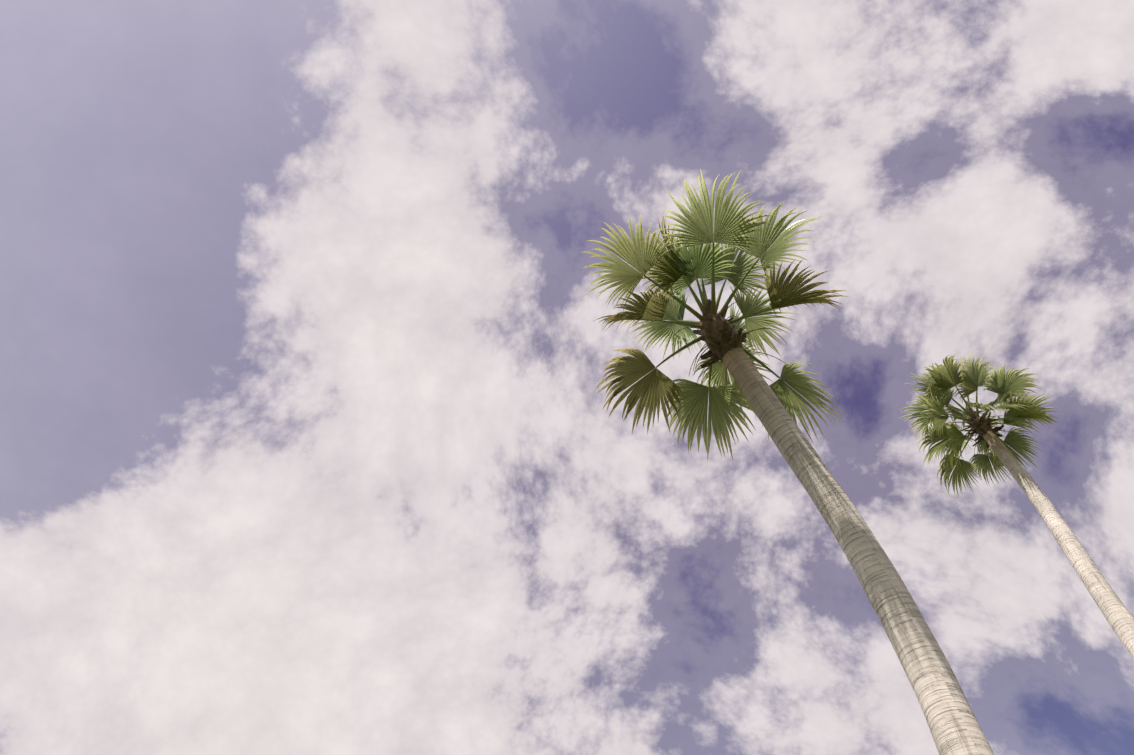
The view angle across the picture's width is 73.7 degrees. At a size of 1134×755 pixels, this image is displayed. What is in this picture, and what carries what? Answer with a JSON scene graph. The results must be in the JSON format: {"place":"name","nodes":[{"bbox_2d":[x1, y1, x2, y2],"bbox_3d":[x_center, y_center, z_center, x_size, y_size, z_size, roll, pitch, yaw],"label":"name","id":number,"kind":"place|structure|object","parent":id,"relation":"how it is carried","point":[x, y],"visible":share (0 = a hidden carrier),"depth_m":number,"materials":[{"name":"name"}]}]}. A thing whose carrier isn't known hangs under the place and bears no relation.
{"place":"outdoors","nodes":[
{"label":"outdoors","id":0,"kind":"place"},
{"bbox_2d":[0,0,1133,754],"label":"sky","id":1,"kind":"structure","parent":0,"point":[308,446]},
{"label":"ground","id":2,"kind":"structure","parent":0,"visible":0},
{"bbox_2d":[582,169,994,754],"bbox_3d":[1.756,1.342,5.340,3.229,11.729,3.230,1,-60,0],"label":"palm tree","id":3,"kind":"object","parent":2,"relation":"on","point":[953,723],"visible":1,"depth_m":9.02,"materials":[{"name":"green plant"}]},
{"bbox_2d":[898,353,1133,658],"bbox_3d":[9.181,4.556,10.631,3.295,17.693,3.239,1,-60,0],"label":"palm tree","id":4,"kind":"object","parent":2,"relation":"on","point":[940,382],"visible":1,"depth_m":16.59,"materials":[{"name":"green plant"}]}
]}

